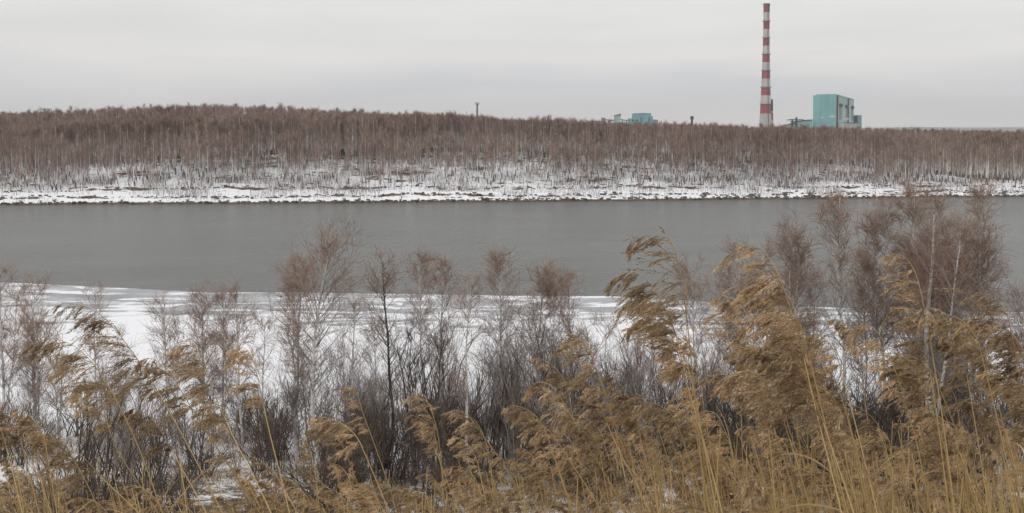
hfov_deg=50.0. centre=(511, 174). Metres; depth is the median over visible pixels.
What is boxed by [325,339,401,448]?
sapling
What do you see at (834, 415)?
shrub
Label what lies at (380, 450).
shrub
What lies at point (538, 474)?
reed
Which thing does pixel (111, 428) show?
sapling
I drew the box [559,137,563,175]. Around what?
birch tree
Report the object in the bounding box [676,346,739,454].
shrub
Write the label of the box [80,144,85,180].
birch tree
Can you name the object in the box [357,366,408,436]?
sapling
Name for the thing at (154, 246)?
water
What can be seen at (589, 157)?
birch tree
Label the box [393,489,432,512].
reed
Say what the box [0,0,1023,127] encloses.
sky
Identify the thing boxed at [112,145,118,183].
birch tree
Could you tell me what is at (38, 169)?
birch tree
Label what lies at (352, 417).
shrub
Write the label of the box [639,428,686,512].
reed
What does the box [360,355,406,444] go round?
sapling
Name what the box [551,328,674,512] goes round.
reed
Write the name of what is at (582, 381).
shrub
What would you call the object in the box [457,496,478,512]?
reed
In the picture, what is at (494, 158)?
birch tree
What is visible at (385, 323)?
birch tree
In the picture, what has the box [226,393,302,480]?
shrub
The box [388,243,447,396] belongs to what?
birch tree
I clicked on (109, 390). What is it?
sapling
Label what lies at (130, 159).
birch tree
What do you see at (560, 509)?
reed
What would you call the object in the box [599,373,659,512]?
reed
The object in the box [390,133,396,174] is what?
birch tree
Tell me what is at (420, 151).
birch tree
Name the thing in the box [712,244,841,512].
reed
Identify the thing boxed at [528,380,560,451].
sapling
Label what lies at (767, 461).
reed
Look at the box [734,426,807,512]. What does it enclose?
reed
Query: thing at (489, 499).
reed
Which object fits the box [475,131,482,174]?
birch tree
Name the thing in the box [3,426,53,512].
reed
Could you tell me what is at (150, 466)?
shrub
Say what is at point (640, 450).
reed
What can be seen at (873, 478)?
reed
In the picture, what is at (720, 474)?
reed
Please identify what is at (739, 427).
sapling
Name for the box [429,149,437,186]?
birch tree
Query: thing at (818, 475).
reed
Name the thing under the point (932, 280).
birch tree
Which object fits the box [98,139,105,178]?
birch tree
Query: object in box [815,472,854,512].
reed
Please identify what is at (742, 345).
reed
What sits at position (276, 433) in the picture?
shrub
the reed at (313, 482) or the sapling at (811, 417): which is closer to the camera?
the reed at (313, 482)
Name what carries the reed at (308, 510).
on the ground at (164, 197)
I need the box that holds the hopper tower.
[614,113,620,122]
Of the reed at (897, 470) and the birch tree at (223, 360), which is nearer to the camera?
the reed at (897, 470)
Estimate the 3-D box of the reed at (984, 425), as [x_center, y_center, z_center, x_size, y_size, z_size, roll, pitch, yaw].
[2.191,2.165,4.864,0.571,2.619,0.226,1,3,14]
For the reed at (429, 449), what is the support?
on the ground at (164, 197)
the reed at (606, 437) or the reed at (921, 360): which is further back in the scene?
the reed at (606, 437)
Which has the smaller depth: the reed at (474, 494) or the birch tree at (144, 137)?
the reed at (474, 494)
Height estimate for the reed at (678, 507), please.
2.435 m
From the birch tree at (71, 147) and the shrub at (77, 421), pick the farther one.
the birch tree at (71, 147)
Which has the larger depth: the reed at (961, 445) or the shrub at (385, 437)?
the shrub at (385, 437)
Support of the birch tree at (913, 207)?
on the ground at (164, 197)
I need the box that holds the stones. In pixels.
[1,151,1023,204]
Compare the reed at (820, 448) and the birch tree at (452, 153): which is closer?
the reed at (820, 448)
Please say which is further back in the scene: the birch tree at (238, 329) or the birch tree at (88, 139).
the birch tree at (88, 139)
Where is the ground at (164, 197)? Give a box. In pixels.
[0,133,1023,512]
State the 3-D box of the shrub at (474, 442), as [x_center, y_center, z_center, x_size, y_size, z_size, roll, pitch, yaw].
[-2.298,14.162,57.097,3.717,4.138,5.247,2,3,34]
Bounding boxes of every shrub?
[0,383,44,463]
[0,394,23,427]
[0,437,75,512]
[3,352,162,512]
[4,391,51,466]
[11,400,131,512]
[15,397,81,452]
[41,372,119,436]
[76,400,179,512]
[97,383,205,512]
[102,432,146,475]
[103,399,167,460]
[136,408,182,447]
[151,456,221,511]
[152,402,208,445]
[152,429,220,479]
[163,362,227,463]
[188,425,231,476]
[211,382,282,442]
[220,378,308,438]
[222,398,310,460]
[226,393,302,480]
[239,428,277,470]
[247,393,308,450]
[252,426,368,512]
[254,366,314,469]
[254,407,300,454]
[255,468,307,506]
[286,443,368,512]
[291,371,348,433]
[294,412,343,474]
[301,372,371,441]
[306,398,376,477]
[310,403,385,502]
[312,420,388,497]
[313,439,354,474]
[318,380,401,477]
[335,400,382,450]
[341,370,420,481]
[347,402,440,468]
[358,428,406,469]
[363,408,444,486]
[366,471,414,512]
[381,302,473,476]
[393,325,459,490]
[400,409,509,500]
[401,403,451,462]
[401,446,490,512]
[415,347,498,477]
[416,405,510,474]
[440,400,475,460]
[441,441,476,487]
[446,344,526,477]
[457,431,521,501]
[459,452,507,494]
[487,344,559,465]
[496,423,553,484]
[507,377,558,493]
[510,317,598,477]
[511,412,567,480]
[542,418,598,498]
[546,411,614,484]
[548,336,609,440]
[549,441,621,507]
[575,365,633,485]
[586,419,643,498]
[592,337,669,462]
[602,429,677,494]
[612,336,680,450]
[634,359,711,481]
[642,411,673,470]
[647,383,693,425]
[652,343,720,420]
[663,420,711,452]
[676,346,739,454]
[691,409,750,461]
[698,409,752,470]
[704,374,765,457]
[706,343,812,471]
[723,423,755,485]
[727,416,821,497]
[727,419,795,463]
[738,353,821,466]
[778,342,861,464]
[778,385,886,448]
[780,430,825,484]
[787,420,862,464]
[789,461,830,512]
[791,363,871,492]
[805,406,890,512]
[819,426,880,493]
[823,422,904,501]
[824,364,870,437]
[831,353,909,477]
[839,380,883,431]
[845,392,886,435]
[846,376,911,463]
[848,341,930,476]
[853,354,908,422]
[869,400,955,509]
[884,402,975,487]
[888,376,967,490]
[896,395,957,443]
[916,420,1005,502]
[918,341,976,472]
[940,349,1023,483]
[954,457,1006,512]
[956,390,1007,428]
[960,398,1020,466]
[979,371,1023,492]
[984,396,1011,428]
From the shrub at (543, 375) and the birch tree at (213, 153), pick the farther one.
the birch tree at (213, 153)
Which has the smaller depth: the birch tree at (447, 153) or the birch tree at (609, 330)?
the birch tree at (609, 330)
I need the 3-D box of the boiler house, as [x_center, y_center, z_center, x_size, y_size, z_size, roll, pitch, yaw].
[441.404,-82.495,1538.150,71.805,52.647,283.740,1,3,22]
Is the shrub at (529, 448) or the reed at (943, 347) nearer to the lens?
the reed at (943, 347)
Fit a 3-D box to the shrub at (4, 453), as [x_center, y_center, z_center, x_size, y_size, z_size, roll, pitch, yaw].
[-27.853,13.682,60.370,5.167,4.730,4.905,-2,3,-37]
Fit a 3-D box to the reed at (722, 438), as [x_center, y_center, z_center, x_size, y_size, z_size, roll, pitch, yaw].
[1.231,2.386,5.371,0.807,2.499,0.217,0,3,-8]
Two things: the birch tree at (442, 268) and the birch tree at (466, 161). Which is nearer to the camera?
the birch tree at (442, 268)
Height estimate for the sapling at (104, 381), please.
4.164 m
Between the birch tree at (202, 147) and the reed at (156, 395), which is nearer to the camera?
the reed at (156, 395)
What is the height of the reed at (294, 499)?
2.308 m
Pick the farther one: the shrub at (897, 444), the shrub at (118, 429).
the shrub at (118, 429)
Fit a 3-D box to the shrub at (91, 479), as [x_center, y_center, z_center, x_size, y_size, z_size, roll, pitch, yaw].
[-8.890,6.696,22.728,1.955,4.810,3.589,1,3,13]
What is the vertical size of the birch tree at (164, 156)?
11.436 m
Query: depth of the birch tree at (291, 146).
319.08 m
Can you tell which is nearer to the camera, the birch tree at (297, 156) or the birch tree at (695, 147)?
the birch tree at (297, 156)
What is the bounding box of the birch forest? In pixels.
[0,102,1023,197]
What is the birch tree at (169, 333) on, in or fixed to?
on the ground at (164, 197)
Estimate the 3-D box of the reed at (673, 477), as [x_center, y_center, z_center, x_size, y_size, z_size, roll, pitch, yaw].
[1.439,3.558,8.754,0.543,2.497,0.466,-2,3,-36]
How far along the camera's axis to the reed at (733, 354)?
4.86 m
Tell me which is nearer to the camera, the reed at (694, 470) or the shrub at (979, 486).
the reed at (694, 470)
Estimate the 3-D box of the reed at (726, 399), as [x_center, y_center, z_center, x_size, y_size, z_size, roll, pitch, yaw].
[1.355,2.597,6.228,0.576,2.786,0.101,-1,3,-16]
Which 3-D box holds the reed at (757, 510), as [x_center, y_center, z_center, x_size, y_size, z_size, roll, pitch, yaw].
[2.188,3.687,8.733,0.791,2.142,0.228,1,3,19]
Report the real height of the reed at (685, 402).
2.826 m
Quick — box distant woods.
[19,110,1016,141]
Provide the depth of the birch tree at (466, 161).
319.11 m
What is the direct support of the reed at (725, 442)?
on the ground at (164, 197)
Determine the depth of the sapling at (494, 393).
61.51 m
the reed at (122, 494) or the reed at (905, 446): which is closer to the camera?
the reed at (122, 494)
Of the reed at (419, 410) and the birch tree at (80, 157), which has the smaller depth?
the reed at (419, 410)
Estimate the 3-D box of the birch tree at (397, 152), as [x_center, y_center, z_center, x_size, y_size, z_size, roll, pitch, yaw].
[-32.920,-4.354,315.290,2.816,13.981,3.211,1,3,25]
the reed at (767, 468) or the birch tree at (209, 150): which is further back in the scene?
the birch tree at (209, 150)
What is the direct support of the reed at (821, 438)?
on the ground at (164, 197)
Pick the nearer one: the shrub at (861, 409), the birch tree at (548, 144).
the shrub at (861, 409)
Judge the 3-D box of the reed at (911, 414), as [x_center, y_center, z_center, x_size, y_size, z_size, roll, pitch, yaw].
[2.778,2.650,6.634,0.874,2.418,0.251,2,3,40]
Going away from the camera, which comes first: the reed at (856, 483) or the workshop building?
the reed at (856, 483)
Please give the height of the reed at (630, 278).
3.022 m
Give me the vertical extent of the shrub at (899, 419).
7.780 m
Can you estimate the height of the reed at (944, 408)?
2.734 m
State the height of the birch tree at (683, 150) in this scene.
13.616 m
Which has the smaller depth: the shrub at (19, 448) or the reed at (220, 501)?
the reed at (220, 501)
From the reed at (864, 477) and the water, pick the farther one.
the water
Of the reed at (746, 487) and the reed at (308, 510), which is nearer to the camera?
the reed at (746, 487)
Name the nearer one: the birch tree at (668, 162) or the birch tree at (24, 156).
the birch tree at (24, 156)
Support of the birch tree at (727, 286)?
on the ground at (164, 197)
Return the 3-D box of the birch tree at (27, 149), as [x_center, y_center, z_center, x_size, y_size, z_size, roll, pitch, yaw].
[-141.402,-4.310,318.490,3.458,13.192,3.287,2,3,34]
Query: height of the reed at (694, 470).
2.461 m
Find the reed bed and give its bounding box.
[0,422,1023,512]
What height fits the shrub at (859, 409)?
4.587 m
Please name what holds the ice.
on the water
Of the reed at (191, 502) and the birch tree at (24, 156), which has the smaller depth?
the reed at (191, 502)
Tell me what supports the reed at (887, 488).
on the ground at (164, 197)
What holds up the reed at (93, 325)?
on the ground at (164, 197)
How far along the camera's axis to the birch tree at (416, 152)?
316.12 m
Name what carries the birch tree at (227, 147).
on the ground at (164, 197)
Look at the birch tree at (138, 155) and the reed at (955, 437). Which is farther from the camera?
the birch tree at (138, 155)
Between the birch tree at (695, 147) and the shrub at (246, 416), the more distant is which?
the birch tree at (695, 147)
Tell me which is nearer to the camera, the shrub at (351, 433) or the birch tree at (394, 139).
the shrub at (351, 433)
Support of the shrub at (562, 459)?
on the ground at (164, 197)
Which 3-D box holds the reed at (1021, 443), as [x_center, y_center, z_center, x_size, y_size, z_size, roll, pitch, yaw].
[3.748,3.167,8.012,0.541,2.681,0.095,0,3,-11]
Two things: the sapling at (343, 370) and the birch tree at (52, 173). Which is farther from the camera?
the birch tree at (52, 173)
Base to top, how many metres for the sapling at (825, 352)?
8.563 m
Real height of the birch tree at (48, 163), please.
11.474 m
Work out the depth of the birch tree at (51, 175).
305.13 m
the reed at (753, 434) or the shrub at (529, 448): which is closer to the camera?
the reed at (753, 434)
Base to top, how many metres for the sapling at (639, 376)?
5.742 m
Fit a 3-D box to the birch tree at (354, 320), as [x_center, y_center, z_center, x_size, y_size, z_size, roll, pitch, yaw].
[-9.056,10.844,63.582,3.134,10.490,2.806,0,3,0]
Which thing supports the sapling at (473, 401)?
on the ground at (164, 197)
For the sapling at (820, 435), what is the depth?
56.46 m
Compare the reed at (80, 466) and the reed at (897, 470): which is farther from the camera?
the reed at (897, 470)
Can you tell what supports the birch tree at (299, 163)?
on the ground at (164, 197)
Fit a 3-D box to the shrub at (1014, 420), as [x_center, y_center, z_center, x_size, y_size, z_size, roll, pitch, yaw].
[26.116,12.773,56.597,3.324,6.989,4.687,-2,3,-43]
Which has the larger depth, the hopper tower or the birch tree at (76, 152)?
the hopper tower
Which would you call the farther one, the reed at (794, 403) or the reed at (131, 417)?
the reed at (131, 417)
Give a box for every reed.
[0,404,97,512]
[0,410,23,512]
[0,428,82,512]
[0,487,18,512]
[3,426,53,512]
[10,410,57,512]
[12,428,100,512]
[12,472,34,512]
[15,497,33,511]
[18,339,217,512]
[38,450,138,512]
[40,303,222,512]
[65,380,179,512]
[70,497,105,512]
[95,501,113,511]
[114,405,205,512]
[114,482,135,512]
[117,500,142,511]
[122,484,158,512]
[130,358,259,512]
[155,345,270,512]
[177,498,207,512]
[190,417,262,512]
[203,484,233,512]
[210,342,289,512]
[230,501,251,511]
[232,471,257,501]
[241,494,255,511]
[242,471,278,507]
[243,456,297,512]
[243,484,259,495]
[250,496,284,512]
[258,507,281,512]
[261,497,291,512]
[266,483,296,512]
[281,479,305,501]
[281,500,309,512]
[284,497,302,501]
[287,487,312,508]
[295,437,319,512]
[297,504,322,512]
[302,476,341,507]
[304,428,418,512]
[307,417,459,512]
[314,487,349,512]
[327,463,355,510]
[332,381,396,511]
[341,486,383,512]
[343,462,358,512]
[343,491,378,512]
[367,480,399,512]
[382,489,419,512]
[391,393,443,512]
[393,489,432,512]
[404,415,449,512]
[416,434,457,511]
[439,410,531,512]
[439,479,474,511]
[443,466,486,511]
[446,436,487,509]
[448,410,496,510]
[453,497,501,512]
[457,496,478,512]
[468,482,485,512]
[471,452,525,510]
[476,492,508,512]
[501,405,621,512]
[502,459,546,512]
[508,477,547,512]
[513,412,607,512]
[517,425,601,511]
[517,484,550,509]
[521,382,626,512]
[521,471,570,512]
[522,461,548,509]
[529,358,585,512]
[530,492,563,512]
[531,443,559,512]
[539,426,644,512]
[550,415,624,512]
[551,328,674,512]
[551,505,568,512]
[552,456,586,495]
[553,454,612,512]
[554,375,664,512]
[557,445,609,511]
[566,423,610,512]
[569,467,627,511]
[570,500,588,512]
[571,428,623,512]
[578,402,667,511]
[579,488,609,512]
[593,431,695,511]
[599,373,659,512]
[602,272,716,512]
[602,462,635,512]
[610,448,655,512]
[611,405,654,491]
[612,293,708,511]
[612,393,692,512]
[615,227,705,512]
[618,315,722,512]
[626,433,677,509]
[629,481,646,512]
[632,402,760,512]
[632,444,667,512]
[634,466,665,508]
[634,471,650,481]
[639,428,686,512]
[645,413,718,501]
[648,455,689,511]
[660,333,769,512]
[663,427,778,512]
[663,440,693,510]
[665,404,761,512]
[665,470,695,512]
[667,481,703,507]
[671,506,684,512]
[672,455,714,510]
[676,452,711,512]
[676,471,709,502]
[682,456,736,512]
[684,411,751,512]
[686,434,752,512]
[689,492,703,510]
[691,451,739,511]
[692,448,737,503]
[694,486,713,508]
[695,455,794,511]
[697,312,775,511]
[698,375,799,512]
[705,434,732,476]
[705,470,750,510]
[705,487,750,512]
[710,296,789,509]
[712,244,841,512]
[717,371,863,512]
[719,391,752,510]
[721,354,844,512]
[725,484,759,510]
[726,339,844,512]
[728,317,859,512]
[730,281,847,512]
[730,460,766,507]
[730,476,771,512]
[731,293,845,512]
[734,347,853,512]
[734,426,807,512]
[735,364,784,501]
[743,362,877,512]
[743,504,767,512]
[745,402,850,512]
[753,438,780,509]
[753,455,783,512]
[756,377,814,512]
[757,366,803,512]
[757,387,835,512]
[760,454,800,512]
[763,472,806,512]
[770,357,871,512]
[771,466,834,512]
[778,381,883,512]
[779,438,874,512]
[784,330,876,512]
[786,499,819,512]
[796,374,869,512]
[798,383,832,512]
[801,468,850,512]
[810,441,886,512]
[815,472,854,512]
[818,432,918,512]
[827,319,935,512]
[827,447,865,512]
[837,431,876,506]
[837,459,877,505]
[841,470,911,512]
[843,404,895,512]
[845,324,930,512]
[847,438,902,512]
[849,446,878,498]
[855,473,894,510]
[864,428,894,498]
[871,478,924,512]
[872,363,952,500]
[874,253,964,512]
[874,507,899,512]
[881,306,948,512]
[883,463,923,507]
[885,354,1017,512]
[885,368,927,512]
[888,446,914,476]
[893,423,937,512]
[901,380,1012,511]
[901,490,932,511]
[902,411,978,512]
[903,442,937,491]
[904,440,949,512]
[905,408,981,512]
[910,435,952,512]
[914,373,969,510]
[914,489,946,508]
[917,420,983,512]
[918,313,1017,512]
[922,411,999,512]
[922,444,966,509]
[926,336,1023,512]
[930,498,941,512]
[940,473,986,510]
[941,336,1021,512]
[941,485,971,509]
[941,503,960,512]
[942,365,1014,512]
[945,427,977,507]
[949,429,995,508]
[952,399,1023,512]
[952,472,977,506]
[953,318,1023,363]
[953,464,972,512]
[960,292,1023,484]
[960,448,998,507]
[964,348,1023,472]
[969,432,994,512]
[975,372,1023,411]
[977,374,1022,392]
[983,385,1023,445]
[985,327,1023,404]
[989,415,1023,496]
[1000,442,1017,507]
[1008,429,1023,445]
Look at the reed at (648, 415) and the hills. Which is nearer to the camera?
the reed at (648, 415)
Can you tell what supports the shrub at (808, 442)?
on the ground at (164, 197)
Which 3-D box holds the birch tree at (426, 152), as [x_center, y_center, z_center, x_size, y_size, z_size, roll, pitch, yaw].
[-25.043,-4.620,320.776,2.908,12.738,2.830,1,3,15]
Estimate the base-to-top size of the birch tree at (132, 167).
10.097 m
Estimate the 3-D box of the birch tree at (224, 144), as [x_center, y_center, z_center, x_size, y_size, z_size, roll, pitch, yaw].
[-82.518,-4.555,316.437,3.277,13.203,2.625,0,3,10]
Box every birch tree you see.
[0,256,35,423]
[0,265,68,430]
[8,142,16,182]
[13,141,21,184]
[15,147,23,190]
[15,164,18,194]
[16,137,24,177]
[20,138,29,181]
[20,142,29,181]
[22,146,29,185]
[23,152,28,183]
[24,322,88,443]
[26,166,32,192]
[31,143,40,183]
[32,138,39,178]
[35,148,42,189]
[36,154,40,188]
[39,160,45,188]
[46,149,53,185]
[48,157,54,188]
[50,160,55,190]
[51,152,57,190]
[52,148,61,189]
[55,132,64,171]
[60,151,65,184]
[66,148,73,183]
[69,279,114,437]
[70,145,77,186]
[71,134,80,148]
[72,149,77,188]
[75,136,80,174]
[75,163,80,190]
[78,152,84,187]
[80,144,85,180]
[82,157,86,183]
[85,135,93,169]
[93,143,101,180]
[96,149,103,185]
[97,324,143,442]
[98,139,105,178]
[103,153,110,184]
[107,147,111,182]
[109,141,118,184]
[111,171,116,193]
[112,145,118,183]
[121,144,129,184]
[127,144,132,181]
[129,144,136,181]
[130,153,135,186]
[131,137,137,178]
[135,285,213,435]
[136,142,141,179]
[141,128,148,170]
[142,139,148,179]
[143,145,150,177]
[145,141,152,179]
[149,139,160,179]
[158,136,165,182]
[162,145,167,182]
[163,126,172,171]
[172,134,177,174]
[173,273,231,443]
[178,127,186,171]
[179,139,187,177]
[182,149,188,185]
[186,161,190,189]
[187,136,192,173]
[188,146,193,183]
[190,147,199,182]
[192,132,200,174]
[197,135,205,176]
[197,143,202,180]
[198,137,205,172]
[200,283,250,439]
[201,271,275,452]
[202,139,211,182]
[206,144,213,180]
[207,155,211,185]
[211,152,217,182]
[212,133,219,172]
[216,147,220,182]
[222,137,228,157]
[222,137,232,170]
[226,144,233,180]
[228,143,235,182]
[229,134,237,178]
[232,140,238,172]
[236,154,240,176]
[240,306,280,438]
[249,139,257,175]
[249,145,256,180]
[249,163,253,187]
[256,129,261,165]
[259,138,268,162]
[261,212,372,480]
[262,245,332,462]
[275,137,283,178]
[275,147,282,185]
[281,144,286,179]
[282,134,288,173]
[287,138,294,173]
[287,142,292,179]
[290,140,295,178]
[292,151,296,181]
[294,140,301,179]
[296,149,303,185]
[299,141,305,180]
[310,136,316,176]
[313,146,320,186]
[316,137,321,183]
[324,142,331,176]
[328,134,335,178]
[331,271,383,403]
[334,141,340,173]
[344,132,352,174]
[344,144,351,162]
[350,309,397,415]
[353,245,418,475]
[358,137,363,183]
[361,143,368,183]
[363,133,368,174]
[364,139,371,175]
[377,166,381,192]
[379,148,384,184]
[382,140,386,176]
[384,143,388,174]
[385,144,390,182]
[386,141,394,181]
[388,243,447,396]
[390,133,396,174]
[393,136,400,181]
[400,169,403,198]
[407,138,414,181]
[407,150,412,182]
[409,248,471,398]
[412,139,418,180]
[417,140,424,181]
[422,138,429,178]
[424,134,431,165]
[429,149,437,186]
[439,130,450,170]
[441,142,450,171]
[441,265,496,494]
[449,138,455,175]
[458,143,467,184]
[460,138,468,181]
[464,144,469,176]
[470,239,531,456]
[473,143,481,182]
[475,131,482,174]
[483,148,489,183]
[486,147,492,186]
[487,141,495,168]
[489,139,497,181]
[499,140,504,177]
[499,142,505,180]
[499,299,547,429]
[508,138,516,179]
[508,254,584,417]
[514,134,519,173]
[545,137,553,177]
[546,261,590,402]
[549,143,554,185]
[550,144,556,172]
[551,152,557,183]
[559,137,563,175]
[562,305,629,393]
[565,139,573,179]
[571,148,579,165]
[575,147,581,182]
[578,142,584,181]
[585,146,592,183]
[592,146,597,171]
[593,143,597,178]
[609,137,615,171]
[629,136,637,175]
[630,289,674,423]
[638,143,643,179]
[641,141,648,182]
[644,140,650,181]
[663,251,721,383]
[666,143,671,182]
[670,140,673,181]
[679,143,688,182]
[680,142,686,185]
[689,138,698,181]
[689,233,770,383]
[696,320,742,429]
[699,141,704,184]
[732,142,739,178]
[734,234,796,399]
[762,207,830,434]
[782,264,841,384]
[787,140,794,177]
[797,144,803,180]
[803,182,881,429]
[830,238,888,412]
[842,190,920,433]
[875,175,971,461]
[884,183,992,470]
[921,211,973,418]
[939,172,1019,470]
[939,285,998,430]
[991,277,1023,452]
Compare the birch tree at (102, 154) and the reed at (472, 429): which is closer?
the reed at (472, 429)
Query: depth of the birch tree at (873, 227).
60.65 m
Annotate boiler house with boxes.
[790,94,861,130]
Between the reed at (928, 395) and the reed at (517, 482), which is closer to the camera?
the reed at (928, 395)
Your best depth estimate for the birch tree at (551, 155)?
317.45 m
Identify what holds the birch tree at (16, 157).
on the ground at (164, 197)
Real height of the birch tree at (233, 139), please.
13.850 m
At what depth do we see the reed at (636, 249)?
4.34 m
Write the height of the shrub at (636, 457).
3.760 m
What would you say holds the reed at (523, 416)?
on the ground at (164, 197)
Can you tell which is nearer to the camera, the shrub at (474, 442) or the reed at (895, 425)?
the reed at (895, 425)
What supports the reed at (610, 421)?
on the ground at (164, 197)
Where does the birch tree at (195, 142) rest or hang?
on the ground at (164, 197)
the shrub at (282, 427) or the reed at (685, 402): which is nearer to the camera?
the reed at (685, 402)
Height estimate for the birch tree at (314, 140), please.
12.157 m
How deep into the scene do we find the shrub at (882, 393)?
67.81 m
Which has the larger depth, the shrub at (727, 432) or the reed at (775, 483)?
the shrub at (727, 432)
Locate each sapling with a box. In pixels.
[0,369,61,442]
[40,409,70,452]
[70,384,125,473]
[86,362,132,429]
[88,357,117,410]
[88,398,132,451]
[98,378,158,457]
[106,404,147,483]
[113,344,168,418]
[140,380,190,436]
[165,405,193,466]
[214,401,255,477]
[219,370,266,436]
[242,376,265,422]
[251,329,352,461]
[256,399,292,462]
[300,356,374,464]
[318,305,363,427]
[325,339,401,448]
[337,397,368,451]
[338,346,374,413]
[345,360,392,426]
[346,393,382,470]
[357,361,386,402]
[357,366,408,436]
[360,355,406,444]
[361,382,397,448]
[364,325,438,420]
[379,362,453,477]
[406,366,485,479]
[408,300,471,405]
[410,362,470,446]
[434,354,460,398]
[435,388,459,471]
[443,349,495,428]
[454,299,540,404]
[458,328,519,423]
[459,372,508,468]
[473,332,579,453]
[474,307,544,393]
[476,361,539,457]
[477,344,529,459]
[482,399,525,459]
[483,322,590,412]
[485,359,555,490]
[510,351,552,406]
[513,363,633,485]
[516,334,579,406]
[525,326,573,411]
[527,313,599,404]
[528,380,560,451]
[534,389,600,484]
[545,318,610,431]
[548,349,635,443]
[576,354,635,404]
[580,331,648,453]
[587,356,631,453]
[598,396,650,475]
[602,358,673,468]
[604,302,655,393]
[604,337,655,404]
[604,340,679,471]
[610,323,709,426]
[613,348,665,425]
[644,354,668,409]
[663,350,700,412]
[675,399,697,454]
[678,322,735,418]
[683,308,733,440]
[723,406,755,456]
[728,350,745,431]
[734,415,772,475]
[740,368,784,472]
[769,359,823,466]
[777,307,839,388]
[782,386,865,466]
[783,347,849,465]
[805,346,871,469]
[953,332,1006,449]
[977,394,1023,488]
[982,397,1014,457]
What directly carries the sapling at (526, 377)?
on the ground at (164, 197)
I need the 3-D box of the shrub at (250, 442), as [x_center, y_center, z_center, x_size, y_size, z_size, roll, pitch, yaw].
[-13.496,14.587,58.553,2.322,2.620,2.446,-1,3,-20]
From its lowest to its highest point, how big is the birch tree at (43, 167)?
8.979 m
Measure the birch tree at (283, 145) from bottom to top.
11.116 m
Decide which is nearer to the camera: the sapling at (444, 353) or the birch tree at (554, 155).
the sapling at (444, 353)
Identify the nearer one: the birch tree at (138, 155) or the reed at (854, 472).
the reed at (854, 472)
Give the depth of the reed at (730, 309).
6.10 m
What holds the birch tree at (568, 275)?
on the ground at (164, 197)
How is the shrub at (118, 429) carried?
on the ground at (164, 197)
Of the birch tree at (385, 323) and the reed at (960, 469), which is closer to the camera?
the reed at (960, 469)
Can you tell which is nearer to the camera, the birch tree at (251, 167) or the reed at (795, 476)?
the reed at (795, 476)
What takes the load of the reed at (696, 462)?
on the ground at (164, 197)
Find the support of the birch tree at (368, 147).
on the ground at (164, 197)
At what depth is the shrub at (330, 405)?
68.20 m
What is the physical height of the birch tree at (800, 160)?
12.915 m
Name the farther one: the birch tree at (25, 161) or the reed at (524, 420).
the birch tree at (25, 161)
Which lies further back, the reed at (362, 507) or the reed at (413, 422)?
the reed at (413, 422)
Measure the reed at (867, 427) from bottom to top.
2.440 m
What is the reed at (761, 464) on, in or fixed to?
on the ground at (164, 197)
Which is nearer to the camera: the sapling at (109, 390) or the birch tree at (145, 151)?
the sapling at (109, 390)
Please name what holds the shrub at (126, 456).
on the ground at (164, 197)
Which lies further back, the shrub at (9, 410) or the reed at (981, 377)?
the shrub at (9, 410)
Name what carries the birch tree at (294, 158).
on the ground at (164, 197)
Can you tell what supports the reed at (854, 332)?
on the ground at (164, 197)
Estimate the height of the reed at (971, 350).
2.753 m
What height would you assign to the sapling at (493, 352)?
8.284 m
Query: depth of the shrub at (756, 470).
54.58 m
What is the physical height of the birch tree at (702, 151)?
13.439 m
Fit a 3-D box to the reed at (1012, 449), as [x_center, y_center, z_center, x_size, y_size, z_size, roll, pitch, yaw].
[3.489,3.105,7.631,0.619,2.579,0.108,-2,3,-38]
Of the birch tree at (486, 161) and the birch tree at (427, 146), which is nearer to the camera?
the birch tree at (486, 161)
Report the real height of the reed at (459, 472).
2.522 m
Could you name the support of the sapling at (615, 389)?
on the ground at (164, 197)
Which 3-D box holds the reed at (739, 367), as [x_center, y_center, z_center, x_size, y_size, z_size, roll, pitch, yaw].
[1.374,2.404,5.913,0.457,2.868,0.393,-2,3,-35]
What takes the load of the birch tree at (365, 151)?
on the ground at (164, 197)
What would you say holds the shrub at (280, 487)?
on the ground at (164, 197)
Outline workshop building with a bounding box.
[628,113,657,124]
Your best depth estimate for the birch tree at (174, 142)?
323.92 m
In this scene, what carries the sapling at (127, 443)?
on the ground at (164, 197)
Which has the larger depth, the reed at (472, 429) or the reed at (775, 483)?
the reed at (775, 483)
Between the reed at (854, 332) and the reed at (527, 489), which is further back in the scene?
the reed at (527, 489)
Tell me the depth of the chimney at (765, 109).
1566.97 m
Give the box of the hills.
[11,112,1023,132]
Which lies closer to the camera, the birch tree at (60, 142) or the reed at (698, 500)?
the reed at (698, 500)
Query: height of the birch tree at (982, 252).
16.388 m
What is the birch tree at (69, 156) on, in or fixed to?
on the ground at (164, 197)
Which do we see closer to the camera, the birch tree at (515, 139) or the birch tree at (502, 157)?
the birch tree at (502, 157)
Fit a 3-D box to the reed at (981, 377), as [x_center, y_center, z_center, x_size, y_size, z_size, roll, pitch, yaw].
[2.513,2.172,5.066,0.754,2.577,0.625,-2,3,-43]
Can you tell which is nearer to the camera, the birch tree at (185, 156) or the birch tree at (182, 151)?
the birch tree at (185, 156)
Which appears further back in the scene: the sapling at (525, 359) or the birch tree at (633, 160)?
the birch tree at (633, 160)
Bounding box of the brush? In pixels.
[0,142,1023,201]
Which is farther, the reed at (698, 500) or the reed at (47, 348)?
the reed at (698, 500)
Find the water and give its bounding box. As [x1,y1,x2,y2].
[0,197,1023,311]
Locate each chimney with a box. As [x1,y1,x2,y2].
[759,3,771,126]
[771,99,772,125]
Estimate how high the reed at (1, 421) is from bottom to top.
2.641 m
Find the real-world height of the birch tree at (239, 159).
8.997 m
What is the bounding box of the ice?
[0,282,1023,368]
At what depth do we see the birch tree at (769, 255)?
66.48 m
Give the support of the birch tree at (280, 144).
on the ground at (164, 197)
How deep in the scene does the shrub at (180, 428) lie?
64.84 m

